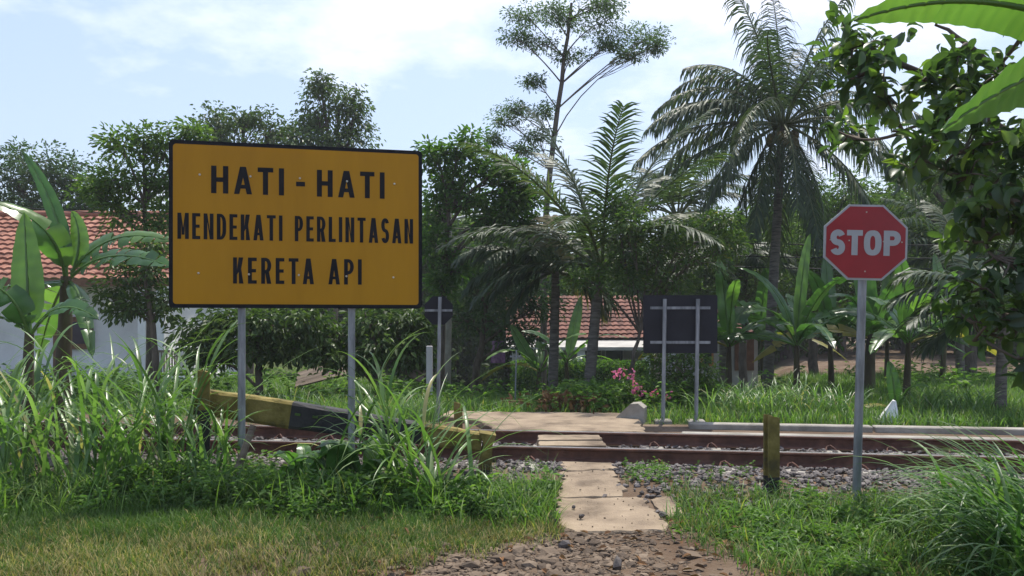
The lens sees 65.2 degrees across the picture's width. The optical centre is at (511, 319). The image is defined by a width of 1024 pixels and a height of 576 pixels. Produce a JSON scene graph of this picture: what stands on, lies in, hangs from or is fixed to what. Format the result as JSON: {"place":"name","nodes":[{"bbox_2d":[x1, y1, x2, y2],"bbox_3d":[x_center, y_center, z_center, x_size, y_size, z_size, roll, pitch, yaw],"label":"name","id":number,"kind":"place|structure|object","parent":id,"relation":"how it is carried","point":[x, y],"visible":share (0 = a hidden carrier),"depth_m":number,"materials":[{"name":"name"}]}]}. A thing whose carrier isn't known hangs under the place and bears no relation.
{"place":"outdoors","nodes":[
{"label":"outdoors","id":0,"kind":"place"},
{"bbox_2d":[0,337,1023,575],"bbox_3d":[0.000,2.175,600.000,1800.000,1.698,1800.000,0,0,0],"label":"ground","id":1,"kind":"structure","parent":0,"point":[785,367],"depth_m":6.95,"materials":[{"name":"soil"}]},
{"bbox_2d":[0,212,98,455],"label":"banana plant","id":2,"kind":"object","parent":1,"relation":"on","point":[24,294],"visible":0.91,"depth_m":8.18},
{"bbox_2d":[0,309,115,459],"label":"tall grass clump","id":3,"kind":"object","parent":1,"relation":"on","point":[20,423],"visible":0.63,"depth_m":7.08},
{"bbox_2d":[0,135,116,210],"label":"broadleaf tree","id":4,"kind":"object","parent":1,"relation":"on","point":[56,176],"visible":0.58,"depth_m":26.46,"materials":[{"name":"green plant"}]},
{"bbox_2d":[0,356,124,484],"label":"tall grass clump","id":5,"kind":"object","parent":1,"relation":"on","point":[6,440],"visible":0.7,"depth_m":6.56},
{"bbox_2d":[0,347,133,477],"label":"tall grass clump","id":6,"kind":"object","parent":1,"relation":"on","point":[17,368],"visible":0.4,"depth_m":7.26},
{"bbox_2d":[0,323,155,493],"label":"tall grass clump","id":7,"kind":"object","parent":1,"relation":"on","point":[25,439],"visible":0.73,"depth_m":6.74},
{"bbox_2d":[2,327,158,481],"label":"tall grass clump","id":8,"kind":"object","parent":1,"relation":"on","point":[57,436],"visible":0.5,"depth_m":7.18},
{"bbox_2d":[0,151,168,435],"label":"banana plant","id":9,"kind":"object","parent":1,"relation":"on","point":[62,244],"visible":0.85,"depth_m":8.89,"materials":[{"name":"plant"}]},
{"bbox_2d":[11,356,219,489],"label":"tall grass clump","id":10,"kind":"object","parent":1,"relation":"on","point":[98,465],"visible":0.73,"depth_m":6.45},
{"bbox_2d":[0,211,237,383],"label":"village house","id":11,"kind":"structure","parent":1,"relation":"on","point":[52,271],"depth_m":18.00,"materials":[{"name":"paint"}]},
{"bbox_2d":[72,317,92,348],"bbox_3d":[-9.677,0.288,17.953,0.518,0.720,0.115,0,0,0],"label":"window","id":12,"kind":"structure","parent":11,"relation":"in","point":[77,338],"depth_m":17.89,"materials":[{"name":"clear glass"}]},
{"bbox_2d":[3,334,251,476],"bbox_3d":[-3.511,0.791,6.923,2.344,1.441,1.745,0,0,44],"label":"tall grass clump","id":13,"kind":"object","parent":1,"relation":"on","point":[142,387],"visible":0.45,"depth_m":7.00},
{"bbox_2d":[30,312,233,497],"bbox_3d":[-3.063,0.686,6.593,1.584,1.555,1.576,0,0,-38],"label":"tall grass clump","id":14,"kind":"object","parent":1,"relation":"on","point":[86,432],"visible":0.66,"depth_m":6.51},
{"bbox_2d":[85,230,189,396],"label":"broadleaf tree","id":15,"kind":"object","parent":1,"relation":"on","point":[131,310],"visible":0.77,"depth_m":13.17,"materials":[{"name":"green plant"}]},
{"bbox_2d":[61,115,217,385],"bbox_3d":[-6.768,-1.014,14.445,2.659,5.398,1.527,0,0,0],"label":"broadleaf tree","id":16,"kind":"object","parent":1,"relation":"on","point":[154,148],"visible":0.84,"depth_m":14.35,"materials":[{"name":"green plant"}]},
{"bbox_2d":[54,310,256,475],"bbox_3d":[-3.203,0.691,7.211,1.779,1.661,2.490,0,0,-30],"label":"tall grass clump","id":17,"kind":"object","parent":1,"relation":"on","point":[107,397],"visible":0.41,"depth_m":7.08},
{"bbox_2d":[115,397,264,492],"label":"tall grass clump","id":18,"kind":"object","parent":1,"relation":"on","point":[224,437],"visible":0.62,"depth_m":6.43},
{"bbox_2d":[60,322,320,490],"bbox_3d":[-2.816,0.750,6.556,1.640,1.479,2.159,0,0,29],"label":"tall grass clump","id":19,"kind":"object","parent":1,"relation":"on","point":[173,456],"visible":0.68,"depth_m":6.55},
{"bbox_2d":[198,370,209,465],"bbox_3d":[-2.680,0.981,6.980,0.100,1.091,0.120,0,0,-12],"label":"rail post","id":20,"kind":"object","parent":1,"relation":"on","point":[204,396],"visible":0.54,"depth_m":6.92,"materials":[{"name":"yellow paint"}]},
{"bbox_2d":[164,100,320,373],"bbox_3d":[-8.383,-2.411,24.588,4.918,8.833,3.637,0,0,0],"label":"broadleaf tree","id":21,"kind":"object","parent":1,"relation":"on","point":[245,122],"visible":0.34,"depth_m":24.61,"materials":[{"name":"green plant"}]},
{"bbox_2d":[230,424,255,477],"bbox_3d":[-2.160,1.098,6.394,0.236,0.520,0.068,0,0,-31],"label":"wooden stake","id":22,"kind":"object","parent":1,"relation":"on","point":[246,444],"visible":0.57,"depth_m":6.40,"materials":[{"name":"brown wood"}]},
{"bbox_2d":[162,308,346,394],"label":"mango tree","id":23,"kind":"object","parent":1,"relation":"on","point":[263,331],"visible":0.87,"depth_m":13.04,"materials":[{"name":"green plant"}]},
{"bbox_2d":[169,140,421,471],"bbox_3d":[-1.791,0.117,6.754,2.056,3.166,0.094,0,0,-13],"label":"warning sign","id":24,"kind":"object","parent":1,"relation":"on","point":[254,225],"visible":0.99,"depth_m":6.70,"materials":[{"name":"metal"}]},
{"bbox_2d":[268,443,326,478],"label":"broadleaf plant","id":25,"kind":"object","parent":1,"relation":"on","point":[288,456],"visible":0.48,"depth_m":6.54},
{"bbox_2d":[295,367,346,387],"bbox_3d":[-3.132,0.893,14.500,1.600,0.032,0.500,-14,30,0],"label":"roof sheet","id":26,"kind":"object","parent":1,"relation":"on","point":[308,379],"visible":0.38,"depth_m":14.41,"materials":[{"name":"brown metal"}]},
{"bbox_2d":[266,67,385,340],"bbox_3d":[-5.945,-3.053,25.941,4.411,10.130,3.296,0,0,0],"label":"broadleaf tree","id":27,"kind":"object","parent":1,"relation":"on","point":[316,124],"visible":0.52,"depth_m":25.75,"materials":[{"name":"green plant"}]},
{"bbox_2d":[288,437,382,477],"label":"broadleaf plant","id":28,"kind":"object","parent":1,"relation":"on","point":[331,458],"visible":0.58,"depth_m":6.35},
{"bbox_2d":[192,388,495,470],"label":"barrier beam","id":29,"kind":"structure","parent":1,"relation":"on","point":[289,414],"depth_m":7.17,"materials":[{"name":"yellow paint"}]},
{"bbox_2d":[269,372,456,474],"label":"tall grass clump","id":30,"kind":"object","parent":1,"relation":"on","point":[363,418],"visible":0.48,"depth_m":6.67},
{"bbox_2d":[292,297,441,397],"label":"mango tree","id":31,"kind":"object","parent":1,"relation":"on","point":[386,332],"visible":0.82,"depth_m":13.36,"materials":[{"name":"green plant"}]},
{"bbox_2d":[315,429,420,473],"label":"broadleaf plant","id":32,"kind":"object","parent":1,"relation":"on","point":[357,463],"visible":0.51,"depth_m":6.42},
{"bbox_2d":[265,329,527,490],"bbox_3d":[-0.859,0.764,6.343,2.071,1.431,2.034,0,0,0],"label":"tall grass clump","id":33,"kind":"object","parent":1,"relation":"on","point":[390,458],"visible":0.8,"depth_m":6.15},
{"bbox_2d":[373,389,440,422],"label":"tall grass clump","id":34,"kind":"object","parent":1,"relation":"on","point":[408,406],"visible":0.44,"depth_m":10.70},
{"bbox_2d":[259,334,573,491],"bbox_3d":[-0.845,0.818,6.502,2.289,1.413,1.652,0,0,-20],"label":"tall grass clump","id":35,"kind":"object","parent":1,"relation":"on","point":[396,436],"visible":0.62,"depth_m":6.41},
{"bbox_2d":[399,387,458,425],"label":"tall grass clump","id":36,"kind":"object","parent":1,"relation":"on","point":[431,409],"visible":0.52,"depth_m":10.46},
{"bbox_2d":[426,346,432,394],"bbox_3d":[-1.342,0.820,13.000,0.100,0.800,0.070,0,0,0],"label":"white post","id":37,"kind":"object","parent":1,"relation":"on","point":[429,363],"visible":0.74,"depth_m":12.96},
{"bbox_2d":[331,373,545,502],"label":"tall grass clump","id":38,"kind":"object","parent":1,"relation":"on","point":[432,477],"visible":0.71,"depth_m":6.31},
{"bbox_2d":[424,296,452,421],"bbox_3d":[-0.975,0.668,10.607,0.376,1.966,0.062,0,0,0],"label":"facing sign","id":39,"kind":"object","parent":1,"relation":"on","point":[438,310],"visible":0.75,"depth_m":10.63,"materials":[{"name":"metal"}]},
{"bbox_2d":[454,402,462,428],"bbox_3d":[-0.632,1.221,9.300,0.100,0.537,0.120,0,0,-12],"label":"rail post","id":40,"kind":"object","parent":1,"relation":"on","point":[457,405],"visible":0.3,"depth_m":9.24,"materials":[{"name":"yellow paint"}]},
{"bbox_2d":[442,209,482,389],"bbox_3d":[-0.913,-0.040,17.895,1.553,4.963,0.315,0,0,11],"label":"utility pole","id":41,"kind":"object","parent":1,"relation":"on","point":[448,347],"visible":0.08,"depth_m":17.90,"materials":[{"name":"concrete"}]},
{"bbox_2d":[410,123,556,392],"bbox_3d":[-0.612,-0.993,16.512,3.054,6.042,1.700,0,0,7],"label":"broadleaf tree","id":42,"kind":"object","parent":1,"relation":"on","point":[454,197],"visible":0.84,"depth_m":16.33,"materials":[{"name":"green plant"}]},
{"bbox_2d":[436,221,570,394],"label":"broadleaf tree","id":43,"kind":"object","parent":1,"relation":"on","point":[464,314],"visible":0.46,"depth_m":18.90,"materials":[{"name":"green plant"}]},
{"bbox_2d":[0,472,1017,575],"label":"short grass","id":44,"kind":"structure","parent":1,"relation":"on","point":[118,555],"depth_m":5.10,"materials":[{"name":"plant"}]},
{"bbox_2d":[0,359,1017,412],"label":"undergrowth","id":45,"kind":"object","parent":1,"relation":"on","point":[577,387],"visible":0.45,"depth_m":13.41,"materials":[{"name":"plant"}]},
{"bbox_2d":[0,445,1022,575],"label":"leafy weeds","id":46,"kind":"object","parent":1,"relation":"on","point":[274,488],"visible":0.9,"depth_m":5.89,"materials":[{"name":"plant"}]},
{"bbox_2d":[0,368,1023,427],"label":"meadow grass","id":47,"kind":"structure","parent":1,"relation":"on","point":[1013,415],"depth_m":11.70,"materials":[{"name":"plant"}]},
{"bbox_2d":[0,436,1023,472],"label":"rail","id":48,"kind":"object","parent":1,"relation":"on","point":[693,456],"visible":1,"depth_m":7.78,"materials":[{"name":"metal"}]},
{"bbox_2d":[0,433,1023,517],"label":"ballast","id":49,"kind":"structure","parent":1,"relation":"on","point":[828,475],"depth_m":7.30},
{"bbox_2d":[1,421,1023,453],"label":"rail","id":50,"kind":"object","parent":1,"relation":"on","point":[734,440],"visible":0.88,"depth_m":8.80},
{"bbox_2d":[4,153,1023,390],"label":"woodland","id":51,"kind":"object","parent":1,"relation":"on","point":[465,352],"depth_m":35.12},
{"bbox_2d":[278,517,797,575],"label":"rubble","id":52,"kind":"object","parent":1,"relation":"on","point":[549,559],"visible":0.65,"depth_m":4.98,"materials":[{"name":"gravel"}]},
{"bbox_2d":[450,214,627,390],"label":"coconut palm","id":53,"kind":"object","parent":1,"relation":"on","point":[528,253],"visible":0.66,"depth_m":15.09,"materials":[{"name":"green plant"}]},
{"bbox_2d":[481,324,601,393],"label":"banana plant","id":54,"kind":"object","parent":1,"relation":"on","point":[525,351],"visible":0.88,"depth_m":17.86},
{"bbox_2d":[521,296,628,385],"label":"banana plant","id":55,"kind":"object","parent":1,"relation":"on","point":[574,326],"visible":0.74,"depth_m":17.75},
{"bbox_2d":[506,295,649,384],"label":"village house","id":56,"kind":"structure","parent":1,"relation":"on","point":[614,347],"depth_m":29.00,"materials":[{"name":"tile"}]},
{"bbox_2d":[481,0,676,390],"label":"feathery tree","id":57,"kind":"object","parent":1,"relation":"on","point":[570,19],"visible":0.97,"depth_m":21.92,"materials":[{"name":"green plant"}]},
{"bbox_2d":[509,357,650,394],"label":"hedge","id":58,"kind":"object","parent":1,"relation":"on","point":[525,375],"visible":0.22,"depth_m":25.19,"materials":[{"name":"green plant"}]},
{"bbox_2d":[435,100,743,388],"bbox_3d":[1.397,-1.059,14.187,5.547,5.867,4.548,0,0,0],"label":"coconut palm","id":59,"kind":"object","parent":1,"relation":"on","point":[586,225],"visible":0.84,"depth_m":13.92,"materials":[{"name":"green plant"}]},
{"bbox_2d":[616,402,646,423],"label":"concrete block","id":60,"kind":"structure","parent":1,"relation":"on","point":[637,410],"depth_m":10.45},
{"bbox_2d":[596,367,680,412],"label":"flowering shrub","id":61,"kind":"object","parent":1,"relation":"on","point":[633,382],"visible":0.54,"depth_m":11.77,"materials":[{"name":"green plant"}]},
{"bbox_2d":[557,178,756,383],"bbox_3d":[2.413,-0.312,13.413,3.342,4.112,1.679,0,0,0],"label":"broadleaf tree","id":62,"kind":"object","parent":1,"relation":"on","point":[634,270],"visible":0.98,"depth_m":13.35,"materials":[{"name":"green plant"}]},
{"bbox_2d":[597,154,761,380],"bbox_3d":[4.964,-0.883,23.954,5.130,8.061,4.836,0,0,0],"label":"coconut palm","id":63,"kind":"object","parent":1,"relation":"on","point":[686,200],"visible":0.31,"depth_m":23.64,"materials":[{"name":"green plant"}]},
{"bbox_2d":[643,295,716,423],"bbox_3d":[2.203,0.522,10.450,0.961,1.696,0.200,0,0,4],"label":"sign","id":64,"kind":"object","parent":1,"relation":"on","point":[679,323],"visible":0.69,"depth_m":10.48,"materials":[{"name":"metal"}]},
{"bbox_2d":[633,344,729,401],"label":"shrub","id":65,"kind":"object","parent":1,"relation":"on","point":[686,373],"visible":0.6,"depth_m":12.14,"materials":[{"name":"green plant"}]},
{"bbox_2d":[352,387,1013,575],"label":"dead leaves","id":66,"kind":"object","parent":1,"relation":"on","point":[547,397],"visible":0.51,"depth_m":6.76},
{"bbox_2d":[654,306,757,390],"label":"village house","id":67,"kind":"structure","parent":1,"relation":"on","point":[752,349],"depth_m":26.40,"materials":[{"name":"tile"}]},
{"bbox_2d":[734,339,753,370],"bbox_3d":[7.654,1.144,26.370,0.624,1.040,0.080,0,0,0],"label":"door","id":68,"kind":"structure","parent":67,"relation":"in","point":[750,343],"depth_m":26.33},
{"bbox_2d":[660,379,755,416],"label":"tall grass clump","id":69,"kind":"object","parent":1,"relation":"on","point":[714,401],"visible":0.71,"depth_m":11.16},
{"bbox_2d":[636,258,808,393],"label":"banana plant","id":70,"kind":"object","parent":1,"relation":"on","point":[731,318],"visible":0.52,"depth_m":14.52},
{"bbox_2d":[654,242,797,389],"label":"coconut palm","id":71,"kind":"object","parent":1,"relation":"on","point":[758,261],"visible":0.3,"depth_m":19.71,"materials":[{"name":"green plant"}]},
{"bbox_2d":[680,205,794,388],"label":"broadleaf tree","id":72,"kind":"object","parent":1,"relation":"on","point":[743,278],"visible":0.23,"depth_m":24.88,"materials":[{"name":"green plant"}]},
{"bbox_2d":[710,377,769,410],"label":"tall grass clump","id":73,"kind":"object","parent":1,"relation":"on","point":[739,395],"visible":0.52,"depth_m":11.46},
{"bbox_2d":[719,381,787,418],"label":"tall grass clump","id":74,"kind":"object","parent":1,"relation":"on","point":[758,403],"visible":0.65,"depth_m":10.95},
{"bbox_2d":[763,414,779,492],"bbox_3d":[2.182,1.145,6.750,0.100,0.692,0.120,0,0,-12],"label":"rail post","id":75,"kind":"object","parent":1,"relation":"on","point":[771,445],"visible":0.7,"depth_m":6.70,"materials":[{"name":"yellow paint"}]},
{"bbox_2d":[657,234,892,392],"bbox_3d":[4.906,0.011,14.440,3.303,3.117,3.547,0,0,41],"label":"banana plant","id":76,"kind":"object","parent":1,"relation":"on","point":[803,328],"visible":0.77,"depth_m":14.20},
{"bbox_2d":[709,268,847,386],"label":"banana plant","id":77,"kind":"object","parent":1,"relation":"on","point":[761,294],"visible":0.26,"depth_m":18.91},
{"bbox_2d":[741,377,818,411],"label":"tall grass clump","id":78,"kind":"object","parent":1,"relation":"on","point":[776,395],"visible":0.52,"depth_m":11.40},
{"bbox_2d":[688,422,872,431],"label":"concrete kerb","id":79,"kind":"structure","parent":1,"relation":"on","point":[783,426],"depth_m":9.87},
{"bbox_2d":[631,0,932,387],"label":"coconut palm","id":80,"kind":"object","parent":1,"relation":"on","point":[779,125],"visible":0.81,"depth_m":16.79,"materials":[{"name":"green plant"}]},
{"bbox_2d":[756,379,843,418],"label":"tall grass clump","id":81,"kind":"object","parent":1,"relation":"on","point":[799,399],"visible":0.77,"depth_m":11.04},
{"bbox_2d":[798,382,867,412],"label":"tall grass clump","id":82,"kind":"object","parent":1,"relation":"on","point":[825,399],"visible":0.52,"depth_m":11.45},
{"bbox_2d":[749,160,920,373],"bbox_3d":[10.006,-1.474,24.160,5.553,6.891,4.082,0,0,0],"label":"broadleaf tree","id":83,"kind":"object","parent":1,"relation":"on","point":[840,200],"visible":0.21,"depth_m":23.69,"materials":[{"name":"green plant"}]},
{"bbox_2d":[752,270,918,391],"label":"banana plant","id":84,"kind":"object","parent":1,"relation":"on","point":[873,306],"visible":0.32,"depth_m":15.11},
{"bbox_2d":[804,381,879,414],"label":"tall grass clump","id":85,"kind":"object","parent":1,"relation":"on","point":[836,405],"visible":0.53,"depth_m":11.13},
{"bbox_2d":[732,258,965,388],"bbox_3d":[6.798,0.138,16.134,4.106,2.959,3.198,0,0,26],"label":"banana plant","id":86,"kind":"object","parent":1,"relation":"on","point":[816,282],"visible":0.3,"depth_m":15.95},
{"bbox_2d":[681,431,1023,439],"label":"concrete ledge","id":87,"kind":"object","parent":1,"relation":"on","point":[851,435],"visible":0.24,"depth_m":9.35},
{"bbox_2d":[823,204,907,500],"bbox_3d":[2.781,0.427,6.387,0.650,2.686,0.089,2,0,3],"label":"stop sign","id":88,"kind":"object","parent":1,"relation":"on","point":[862,244],"visible":0.97,"depth_m":6.35,"materials":[{"name":"metal"}]},
{"bbox_2d":[852,361,927,410],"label":"banana plant","id":89,"kind":"object","parent":1,"relation":"on","point":[892,381],"visible":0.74,"depth_m":11.62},
{"bbox_2d":[817,273,969,378],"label":"banana plant","id":90,"kind":"object","parent":1,"relation":"on","point":[886,281],"visible":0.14,"depth_m":18.96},
{"bbox_2d":[811,260,996,396],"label":"banana plant","id":91,"kind":"object","parent":1,"relation":"on","point":[897,316],"visible":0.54,"depth_m":13.36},
{"bbox_2d":[804,0,1023,390],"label":"broadleaf tree","id":92,"kind":"object","parent":1,"relation":"on","point":[867,61],"visible":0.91,"depth_m":4.80,"materials":[{"name":"green plant"}]},
{"bbox_2d":[849,253,997,381],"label":"banana plant","id":93,"kind":"object","parent":1,"relation":"on","point":[936,266],"visible":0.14,"depth_m":16.98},
{"bbox_2d":[827,417,1023,536],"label":"tall grass clump","id":94,"kind":"object","parent":1,"relation":"on","point":[998,487],"visible":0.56,"depth_m":5.24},
{"bbox_2d":[888,382,967,416],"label":"tall grass clump","id":95,"kind":"object","parent":1,"relation":"on","point":[925,401],"visible":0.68,"depth_m":11.10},
{"bbox_2d":[853,455,1023,574],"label":"tall grass clump","id":96,"kind":"object","parent":1,"relation":"on","point":[944,530],"visible":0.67,"depth_m":4.71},
{"bbox_2d":[854,0,1023,132],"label":"banana plant","id":97,"kind":"object","parent":1,"relation":"on","point":[1003,91],"visible":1,"depth_m":2.56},
{"bbox_2d":[860,421,1023,513],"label":"tall grass clump","id":98,"kind":"object","parent":1,"relation":"on","point":[995,466],"visible":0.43,"depth_m":5.63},
{"bbox_2d":[862,433,1023,527],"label":"tall grass clump","id":99,"kind":"object","parent":1,"relation":"on","point":[936,463],"visible":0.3,"depth_m":5.79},
{"bbox_2d":[870,459,1023,575],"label":"tall grass clump","id":100,"kind":"object","parent":1,"relation":"on","point":[1018,531],"visible":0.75,"depth_m":4.48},
{"bbox_2d":[878,245,1017,412],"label":"coconut palm","id":101,"kind":"object","parent":1,"relation":"on","point":[940,336],"visible":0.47,"depth_m":11.56,"materials":[{"name":"green plant"}]},
{"bbox_2d":[872,425,1023,434],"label":"concrete kerb","id":102,"kind":"structure","parent":1,"relation":"on","point":[938,429],"depth_m":9.59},
{"bbox_2d":[873,109,1023,376],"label":"broadleaf tree","id":103,"kind":"object","parent":1,"relation":"on","point":[971,357],"visible":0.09,"depth_m":21.88,"materials":[{"name":"green plant"}]},
{"bbox_2d":[876,198,1022,375],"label":"coconut palm","id":104,"kind":"object","parent":1,"relation":"on","point":[925,221],"visible":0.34,"depth_m":19.00,"materials":[{"name":"green plant"}]},
{"bbox_2d":[914,379,989,411],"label":"tall grass clump","id":105,"kind":"object","parent":1,"relation":"on","point":[949,401],"visible":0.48,"depth_m":11.32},
{"bbox_2d":[888,441,1023,556],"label":"tall grass clump","id":106,"kind":"object","parent":1,"relation":"on","point":[996,492],"visible":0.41,"depth_m":4.85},
{"bbox_2d":[889,412,1023,544],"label":"tall grass clump","id":107,"kind":"object","parent":1,"relation":"on","point":[1010,479],"visible":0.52,"depth_m":5.12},
{"bbox_2d":[910,490,1023,575],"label":"tall grass clump","id":108,"kind":"object","parent":1,"relation":"on","point":[1001,558],"visible":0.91,"depth_m":4.32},
{"bbox_2d":[935,377,1014,418],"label":"tall grass clump","id":109,"kind":"object","parent":1,"relation":"on","point":[977,403],"visible":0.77,"depth_m":10.96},
{"bbox_2d":[0,0,1023,252],"label":"sky","id":110,"kind":"structure","parent":0,"point":[68,68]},
{"bbox_2d":[440,410,645,432],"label":"path","id":111,"kind":"structure","parent":0,"point":[576,421],"depth_m":10.13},
{"bbox_2d":[537,435,601,445],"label":"path","id":112,"kind":"structure","parent":0,"point":[569,437],"depth_m":8.62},
{"bbox_2d":[538,441,605,447],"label":"path","id":113,"kind":"structure","parent":0,"point":[575,443],"depth_m":8.28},
{"bbox_2d":[560,461,616,471],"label":"path","id":114,"kind":"structure","parent":0,"point":[578,466],"depth_m":7.58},
{"bbox_2d":[558,470,627,497],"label":"slab","id":115,"kind":"structure","parent":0,"point":[587,483],"depth_m":6.91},
{"bbox_2d":[556,497,668,534],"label":"slab","id":116,"kind":"structure","parent":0,"point":[597,510],"depth_m":6.07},
{"bbox_2d":[651,496,681,518],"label":"path","id":117,"kind":"structure","parent":0,"point":[657,505],"depth_m":6.37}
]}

